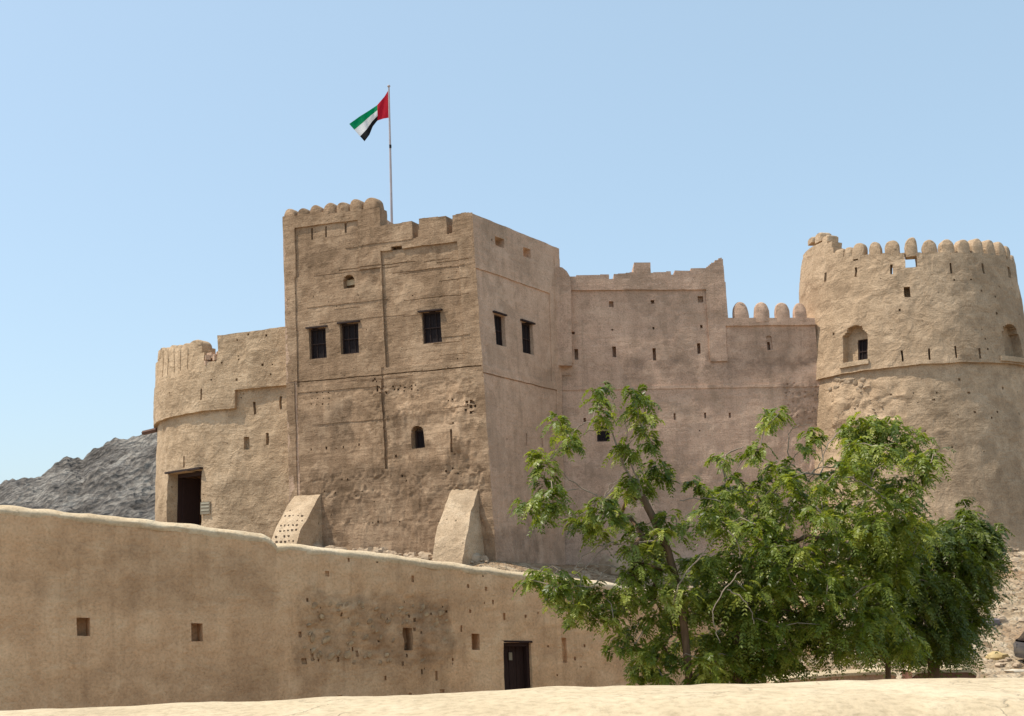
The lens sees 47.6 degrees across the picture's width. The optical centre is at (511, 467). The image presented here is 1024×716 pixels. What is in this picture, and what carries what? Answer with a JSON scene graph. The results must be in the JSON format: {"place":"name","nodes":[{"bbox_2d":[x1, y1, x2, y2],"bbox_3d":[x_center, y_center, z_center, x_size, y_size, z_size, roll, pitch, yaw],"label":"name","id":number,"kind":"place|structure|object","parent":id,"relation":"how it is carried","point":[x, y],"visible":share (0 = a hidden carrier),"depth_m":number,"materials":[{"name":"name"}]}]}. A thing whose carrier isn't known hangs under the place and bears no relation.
{"place":"outdoors","nodes":[
{"label":"outdoors","id":0,"kind":"place"},
{"bbox_2d":[0,432,156,520],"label":"rocky hill","id":1,"kind":"structure","parent":0,"point":[115,477],"depth_m":401.65,"materials":[{"name":"grey stone"}]},
{"bbox_2d":[0,0,1023,483],"label":"sky","id":2,"kind":"structure","parent":0,"point":[154,154],"materials":[{"name":"blue"}]},
{"bbox_2d":[355,550,1023,682],"bbox_3d":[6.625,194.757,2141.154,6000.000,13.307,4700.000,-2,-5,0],"label":"ground","id":3,"kind":"structure","parent":0,"point":[1011,634],"depth_m":44.98,"materials":[{"name":"beige sand"}]},
{"bbox_2d":[154,326,288,538],"bbox_3d":[-15.442,-0.401,65.311,9.176,11.904,19.285,-1,-5,-8],"label":"curved bastion","id":4,"kind":"object","parent":3,"relation":"on","point":[220,419],"visible":0.69,"depth_m":58.40,"materials":[{"name":"paint"}]},
{"bbox_2d":[141,428,157,434],"bbox_3d":[-19.986,-2.014,64.093,1.314,0.284,0.260,-6,-6,38],"label":"wooden spout","id":5,"kind":"object","parent":4,"relation":"attached to","point":[150,431],"visible":0.95,"depth_m":63.97,"materials":[{"name":"brown wood"}]},
{"bbox_2d":[164,467,202,525],"bbox_3d":[-16.728,1.897,60.193,2.934,3.549,3.182,-2,-5,0],"label":"doorway","id":6,"kind":"structure","parent":4,"relation":"in","point":[188,495],"depth_m":61.25,"materials":[{"name":"brown wood"}]},
{"bbox_2d":[200,501,210,514],"bbox_3d":[-15.462,2.032,58.505,0.640,0.627,0.099,-5,-6,29],"label":"wall plaque","id":7,"kind":"object","parent":4,"relation":"attached to","point":[205,507],"depth_m":58.46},
{"bbox_2d":[0,506,732,710],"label":"courtyard wall","id":8,"kind":"structure","parent":3,"relation":"on","point":[103,611],"depth_m":26.81,"materials":[{"name":"paint"}]},
{"bbox_2d":[501,640,532,689],"bbox_3d":[0.062,5.626,30.837,0.970,2.128,0.420,1,-6,-33],"label":"door","id":9,"kind":"structure","parent":8,"relation":"in","point":[516,655],"depth_m":30.97,"materials":[{"name":"brown wood"}]},
{"bbox_2d":[272,197,564,564],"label":"square keep","id":10,"kind":"structure","parent":3,"relation":"on","point":[424,381],"depth_m":52.98,"materials":[{"name":"paint"}]},
{"bbox_2d":[305,325,327,358],"bbox_3d":[-9.175,-5.929,55.006,1.267,1.602,0.355,-5,-6,28],"label":"window","id":11,"kind":"structure","parent":10,"relation":"in","point":[318,336],"depth_m":55.15,"materials":[{"name":"brown wood"}]},
{"bbox_2d":[337,320,359,353],"bbox_3d":[-7.545,-6.064,54.121,1.281,1.579,0.355,-5,-6,28],"label":"window","id":12,"kind":"structure","parent":10,"relation":"in","point":[350,332],"depth_m":54.25,"materials":[{"name":"brown wood"}]},
{"bbox_2d":[387,85,392,222],"bbox_3d":[-5.809,-14.451,55.497,0.164,8.050,0.191,-2,-5,0],"label":"flagpole","id":13,"kind":"object","parent":10,"relation":"on","point":[391,199],"visible":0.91,"depth_m":55.50,"materials":[{"name":"metal"}]},
{"bbox_2d":[350,92,388,140],"bbox_3d":[-6.877,-16.934,56.020,1.991,2.374,0.275,-3,-5,9],"label":"flag","id":14,"kind":"object","parent":13,"relation":"attached to","point":[362,125],"visible":1,"depth_m":55.95,"materials":[{"name":"multicoloured fabric"}]},
{"bbox_2d":[415,430,424,447],"bbox_3d":[-4.037,-1.269,52.042,0.622,0.835,0.106,-5,-6,28],"label":"window","id":15,"kind":"structure","parent":10,"relation":"in","point":[420,438],"depth_m":52.10,"materials":[{"name":"brown wood"}]},
{"bbox_2d":[417,308,442,343],"bbox_3d":[-3.604,-6.323,51.975,1.242,1.557,0.355,-5,-6,28],"label":"window","id":16,"kind":"structure","parent":10,"relation":"in","point":[431,320],"depth_m":52.10,"materials":[{"name":"brown wood"}]},
{"bbox_2d":[493,310,506,345],"bbox_3d":[-0.640,-6.261,52.537,0.363,1.562,1.235,-5,-6,28],"label":"window","id":17,"kind":"structure","parent":10,"relation":"in","point":[497,318],"depth_m":52.77,"materials":[{"name":"brown wood"}]},
{"bbox_2d":[520,319,535,354],"bbox_3d":[0.664,-6.160,54.975,0.366,1.622,1.409,-5,-6,28],"label":"window","id":18,"kind":"structure","parent":10,"relation":"in","point":[525,326],"depth_m":55.21,"materials":[{"name":"brown wood"}]},
{"bbox_2d":[0,678,1023,715],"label":"parapet wall","id":19,"kind":"structure","parent":3,"relation":"on","point":[951,697],"depth_m":2.82,"materials":[{"name":"paint"}]},
{"bbox_2d":[599,553,628,575],"bbox_3d":[4.813,4.702,54.696,1.418,1.385,1.177,-2,-5,0],"label":"rock","id":20,"kind":"object","parent":3,"relation":"on","point":[604,559],"visible":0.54,"depth_m":54.35,"materials":[{"name":"beige stone"}]},
{"bbox_2d":[507,380,740,685],"bbox_3d":[2.142,2.293,22.337,4.381,7.834,3.195,-2,-5,0],"label":"tree","id":21,"kind":"object","parent":3,"relation":"on","point":[660,550],"visible":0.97,"depth_m":21.74,"materials":[{"name":"green plant"}]},
{"bbox_2d":[313,541,1023,677],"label":"rubble","id":22,"kind":"object","parent":3,"relation":"on","point":[476,557],"visible":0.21,"depth_m":49.86,"materials":[{"name":"beige stone"}]},
{"bbox_2d":[556,258,819,564],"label":"curtain wall","id":23,"kind":"structure","parent":3,"relation":"on","point":[697,362],"depth_m":57.82,"materials":[{"name":"paint"}]},
{"bbox_2d":[597,426,609,441],"bbox_3d":[4.545,-1.692,57.827,0.643,0.799,0.101,-2,-5,2],"label":"window","id":24,"kind":"structure","parent":23,"relation":"in","point":[600,437],"depth_m":57.83,"materials":[{"name":"brown wood"}]},
{"bbox_2d":[672,405,955,683],"bbox_3d":[5.896,2.454,22.938,5.938,7.381,4.890,-2,-5,0],"label":"tree","id":25,"kind":"object","parent":3,"relation":"on","point":[753,636],"visible":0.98,"depth_m":22.26,"materials":[{"name":"green plant"}]},
{"bbox_2d":[767,667,896,682],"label":"wall","id":26,"kind":"structure","parent":3,"relation":"on","point":[852,674],"depth_m":28.81,"materials":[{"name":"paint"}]},
{"bbox_2d":[866,611,930,678],"bbox_3d":[7.844,4.476,23.488,1.274,3.163,1.147,-4,-5,22],"label":"tree","id":27,"kind":"object","parent":3,"relation":"on","point":[888,672],"visible":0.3,"depth_m":23.45,"materials":[{"name":"green plant"}]},
{"bbox_2d":[799,232,1023,555],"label":"round tower","id":28,"kind":"structure","parent":3,"relation":"on","point":[931,343],"depth_m":54.72,"materials":[{"name":"paint"}]},
{"bbox_2d":[858,339,867,359],"bbox_3d":[17.038,-5.615,55.995,0.624,1.221,0.234,-7,-7,42],"label":"window","id":29,"kind":"structure","parent":28,"relation":"in","point":[862,350],"depth_m":56.08,"materials":[{"name":"brown wood"}]},
{"bbox_2d":[859,497,1017,678],"bbox_3d":[9.589,3.522,26.279,3.462,5.699,5.279,-5,-6,30],"label":"tree","id":30,"kind":"object","parent":3,"relation":"on","point":[947,613],"visible":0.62,"depth_m":25.32,"materials":[{"name":"green plant"}]},
{"bbox_2d":[902,665,976,678],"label":"wall","id":31,"kind":"structure","parent":3,"relation":"on","point":[964,673],"depth_m":28.48,"materials":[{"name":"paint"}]},
{"bbox_2d":[986,618,999,625],"bbox_3d":[18.015,5.795,43.407,0.544,0.416,0.441,-2,-5,0],"label":"rock","id":32,"kind":"object","parent":3,"relation":"on","point":[996,620],"visible":0.49,"depth_m":43.24,"materials":[{"name":"grey stone"}]},
{"bbox_2d":[985,651,1009,659],"bbox_3d":[17.029,6.628,40.652,0.782,0.402,0.489,-1,-5,-13],"label":"rock","id":33,"kind":"object","parent":3,"relation":"on","point":[992,655],"visible":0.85,"depth_m":40.47,"materials":[{"name":"beige stone"}]},
{"bbox_2d":[1004,669,1023,672],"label":"rock","id":34,"kind":"object","parent":3,"relation":"on","point":[1015,670],"visible":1,"depth_m":38.89,"materials":[{"name":"beige stone"}]},
{"bbox_2d":[1013,632,1023,658],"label":"parked car","id":35,"kind":"object","parent":3,"relation":"on","point":[1018,645],"visible":1,"depth_m":39.80,"materials":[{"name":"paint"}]}
]}

